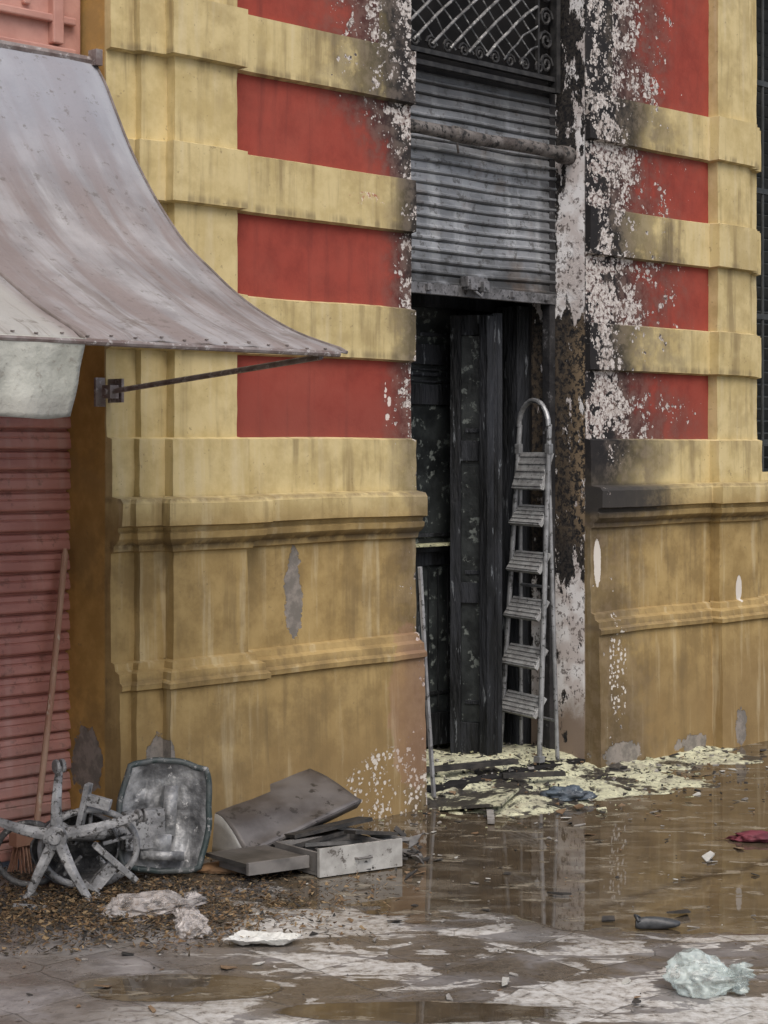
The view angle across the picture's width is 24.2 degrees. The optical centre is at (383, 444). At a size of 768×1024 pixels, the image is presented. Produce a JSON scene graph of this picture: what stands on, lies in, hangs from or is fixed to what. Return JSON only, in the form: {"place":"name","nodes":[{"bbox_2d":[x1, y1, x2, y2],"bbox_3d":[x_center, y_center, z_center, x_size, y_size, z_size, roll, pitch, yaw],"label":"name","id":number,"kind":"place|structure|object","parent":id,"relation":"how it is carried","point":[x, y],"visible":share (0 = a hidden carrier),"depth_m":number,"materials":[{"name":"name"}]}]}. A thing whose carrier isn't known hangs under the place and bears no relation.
{"place":"outdoors","nodes":[
{"label":"outdoors","id":0,"kind":"place"},
{"bbox_2d":[0,741,767,1023],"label":"pavement","id":1,"kind":"structure","parent":0,"point":[585,968],"depth_m":5.81,"materials":[{"name":"grey concrete"}]},
{"bbox_2d":[7,548,67,873],"bbox_3d":[-1.282,0.997,6.778,0.113,1.196,0.301,0,0,39],"label":"broom","id":2,"kind":"object","parent":1,"relation":"on","point":[19,843],"visible":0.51,"depth_m":6.79,"materials":[{"name":"brown wood"}]},
{"bbox_2d":[13,903,129,921],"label":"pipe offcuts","id":3,"kind":"object","parent":1,"relation":"on","point":[109,910],"visible":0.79,"depth_m":6.09,"materials":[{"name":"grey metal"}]},
{"bbox_2d":[0,757,211,909],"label":"office chair","id":4,"kind":"object","parent":1,"relation":"on","point":[160,823],"visible":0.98,"depth_m":6.54,"materials":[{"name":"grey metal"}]},
{"bbox_2d":[95,890,207,922],"bbox_3d":[-0.784,1.556,6.088,0.398,0.081,0.193,0,0,-23],"label":"plastic bag","id":5,"kind":"object","parent":1,"relation":"on","point":[190,899],"visible":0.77,"depth_m":6.09,"materials":[{"name":"plastic"}]},
{"bbox_2d":[173,908,212,938],"bbox_3d":[-0.626,1.558,5.867,0.125,0.079,0.159,0,0,-11],"label":"plastic bag","id":6,"kind":"object","parent":1,"relation":"on","point":[183,923],"visible":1,"depth_m":5.85,"materials":[{"name":"white plastic"}]},
{"bbox_2d":[0,857,398,956],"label":"leaf litter","id":7,"kind":"object","parent":1,"relation":"on","point":[60,907],"visible":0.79,"depth_m":6.08,"materials":[{"name":"brown plant"}]},
{"bbox_2d":[197,861,238,873],"bbox_3d":[-0.595,1.581,6.720,0.247,0.031,0.116,0,0,0],"label":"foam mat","id":8,"kind":"object","parent":1,"relation":"on","point":[212,868],"visible":0.51,"depth_m":6.68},
{"bbox_2d":[65,0,427,859],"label":"wall pier","id":9,"kind":"structure","parent":1,"relation":"on","point":[241,596],"depth_m":7.30,"materials":[{"name":"yellow paint"}]},
{"bbox_2d":[0,416,71,861],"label":"pink roller shutter","id":10,"kind":"object","parent":9,"relation":"attached to","point":[35,466],"visible":0.43,"depth_m":6.86,"materials":[{"name":"paint"}]},
{"bbox_2d":[411,70,556,293],"bbox_3d":[0.415,-1.239,8.534,0.035,0.991,1.270,0,0,45],"label":"roller shutter","id":11,"kind":"object","parent":9,"relation":"attached to","point":[480,211],"visible":0.71,"depth_m":8.59,"materials":[{"name":"metal"}]},
{"bbox_2d":[411,276,555,304],"bbox_3d":[0.441,-0.744,8.513,1.236,0.102,0.102,0,0,-45],"label":"shutter bottom rail","id":12,"kind":"object","parent":11,"relation":"attached to","point":[473,287],"visible":0.9,"depth_m":8.49,"materials":[{"name":"grey metal"}]},
{"bbox_2d":[411,0,559,94],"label":"fanlight frame","id":13,"kind":"object","parent":9,"relation":"attached to","point":[552,37],"visible":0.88,"depth_m":8.72,"materials":[{"name":"black metal"}]},
{"bbox_2d":[410,0,538,65],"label":"fanlight lattice","id":14,"kind":"object","parent":13,"relation":"attached to","point":[454,20],"visible":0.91,"depth_m":8.51,"materials":[{"name":"grey metal"}]},
{"bbox_2d":[411,119,575,164],"bbox_3d":[0.486,-1.416,8.468,1.238,0.125,0.087,0,0,-45],"label":"iron pipe","id":15,"kind":"object","parent":9,"relation":"attached to","point":[563,154],"visible":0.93,"depth_m":8.47,"materials":[{"name":"grey metal"}]},
{"bbox_2d":[223,930,301,944],"bbox_3d":[-0.387,1.584,5.750,0.250,0.029,0.124,0,0,0],"label":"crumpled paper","id":16,"kind":"object","parent":1,"relation":"on","point":[272,938],"visible":1,"depth_m":5.76,"materials":[{"name":"white paper"}]},
{"bbox_2d":[206,834,401,877],"bbox_3d":[-0.295,1.542,6.736,0.696,0.105,0.310,0,0,-26],"label":"drawer","id":17,"kind":"object","parent":1,"relation":"on","point":[330,860],"visible":0.94,"depth_m":6.67,"materials":[{"name":"grey wood"}]},
{"bbox_2d":[212,769,361,851],"bbox_3d":[-0.424,1.466,7.114,0.605,0.268,0.357,0,0,-42],"label":"sheet metal hood","id":18,"kind":"object","parent":17,"relation":"on","point":[304,799],"visible":0.81,"depth_m":7.05,"materials":[{"name":"grey metal"}]},
{"bbox_2d":[272,816,429,869],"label":"charred boards","id":19,"kind":"object","parent":1,"relation":"on","point":[334,829],"visible":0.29,"depth_m":6.92,"materials":[{"name":"black wood"}]},
{"bbox_2d":[9,756,767,1012],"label":"scattered debris","id":20,"kind":"object","parent":1,"relation":"on","point":[707,856],"visible":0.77,"depth_m":6.20,"materials":[{"name":"grey wood"}]},
{"bbox_2d":[427,302,585,792],"bbox_3d":[-0.573,-0.600,9.742,2.460,4.400,3.500,0,0,-45],"label":"shop interior","id":21,"kind":"object","parent":1,"relation":"on","point":[461,783],"visible":0.05,"depth_m":8.75,"materials":[{"name":"black"}]},
{"bbox_2d":[378,742,766,840],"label":"door debris","id":22,"kind":"object","parent":1,"relation":"on","point":[489,799],"depth_m":8.29,"materials":[{"name":"grey wood"}]},
{"bbox_2d":[426,743,763,815],"bbox_3d":[0.845,1.580,8.862,1.750,0.181,2.600,0,0,45],"label":"rubble pile","id":23,"kind":"object","parent":1,"relation":"on","point":[532,803],"visible":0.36,"depth_m":8.47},
{"bbox_2d":[418,566,435,797],"bbox_3d":[0.191,1.055,7.960,0.027,1.033,0.127,0,0,39],"label":"leaning metal bar","id":24,"kind":"object","parent":23,"relation":"on","point":[428,711],"visible":1,"depth_m":7.95,"materials":[{"name":"grey metal"}]},
{"bbox_2d":[411,293,528,755],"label":"burnt door leaves","id":25,"kind":"object","parent":23,"relation":"on","point":[469,385],"visible":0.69,"depth_m":8.86,"materials":[{"name":"black wood"}]},
{"bbox_2d":[502,398,559,762],"bbox_3d":[0.711,0.654,8.862,0.156,1.773,0.388,0,0,-30],"label":"step ladder","id":26,"kind":"object","parent":23,"relation":"on","point":[532,471],"visible":0.95,"depth_m":8.82,"materials":[{"name":"metal"}]},
{"bbox_2d":[539,785,597,800],"bbox_3d":[0.826,1.558,8.057,0.224,0.057,0.194,0,0,-34],"label":"blue cloth","id":27,"kind":"object","parent":23,"relation":"on","point":[569,793],"visible":1,"depth_m":8.02,"materials":[{"name":"blue fabric"}]},
{"bbox_2d":[531,0,767,767],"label":"wall pier","id":28,"kind":"structure","parent":1,"relation":"on","point":[661,511],"depth_m":9.19,"materials":[{"name":"yellow paint"}]},
{"bbox_2d":[542,84,554,749],"bbox_3d":[0.825,-0.125,8.969,0.044,3.350,0.050,0,0,-45],"label":"shutter guide","id":29,"kind":"object","parent":28,"relation":"attached to","point":[548,356],"visible":0.6,"depth_m":8.95,"materials":[{"name":"black metal"}]},
{"bbox_2d":[634,914,679,928],"bbox_3d":[0.902,1.573,5.923,0.156,0.048,0.053,0,0,0],"label":"shoe","id":30,"kind":"object","parent":1,"relation":"on","point":[650,922],"visible":1,"depth_m":5.90,"materials":[{"name":"black rubber"}]},
{"bbox_2d":[662,948,755,998],"bbox_3d":[0.949,1.540,5.235,0.276,0.114,0.169,0,0,14],"label":"plastic bag","id":31,"kind":"object","parent":1,"relation":"on","point":[722,988],"visible":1,"depth_m":5.23,"materials":[{"name":"white plastic"}]},
{"bbox_2d":[725,830,767,842],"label":"red cloth","id":32,"kind":"object","parent":1,"relation":"on","point":[754,836],"visible":1,"depth_m":7.22,"materials":[{"name":"red fabric"}]},
{"bbox_2d":[761,472,767,600],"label":"wall","id":33,"kind":"structure","parent":1,"relation":"on","point":[764,527],"depth_m":9.95,"materials":[{"name":"yellow paint"}]},
{"bbox_3d":[-0.509,-2.275,10.004,16.200,7.750,4.220,0,0,-45],"label":"upper wall","id":34,"kind":"object","parent":1,"relation":"on","visible":0},
{"bbox_2d":[0,40,347,418],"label":"awning","id":35,"kind":"object","parent":34,"relation":"attached to","point":[96,249],"visible":1,"depth_m":5.95,"materials":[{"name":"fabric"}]},
{"bbox_2d":[410,0,547,95],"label":"fanlight back","id":36,"kind":"object","parent":34,"relation":"attached to","point":[452,33],"visible":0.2,"depth_m":8.66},
{"bbox_2d":[756,0,767,471],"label":"barred window","id":37,"kind":"structure","parent":34,"relation":"attached to","point":[762,214],"depth_m":10.33,"materials":[{"name":"black iron"},{"name":"glass"}]},
{"bbox_3d":[-2.450,-0.601,5.593,0.618,4.402,1.554,0,0,45],"label":"wall pier","id":38,"kind":"object","parent":1,"relation":"on","visible":0},
{"bbox_2d":[0,0,79,53],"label":"pink transom panel","id":39,"kind":"object","parent":38,"relation":"attached to","point":[52,24],"visible":0.63,"depth_m":6.77,"materials":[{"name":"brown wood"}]}
]}

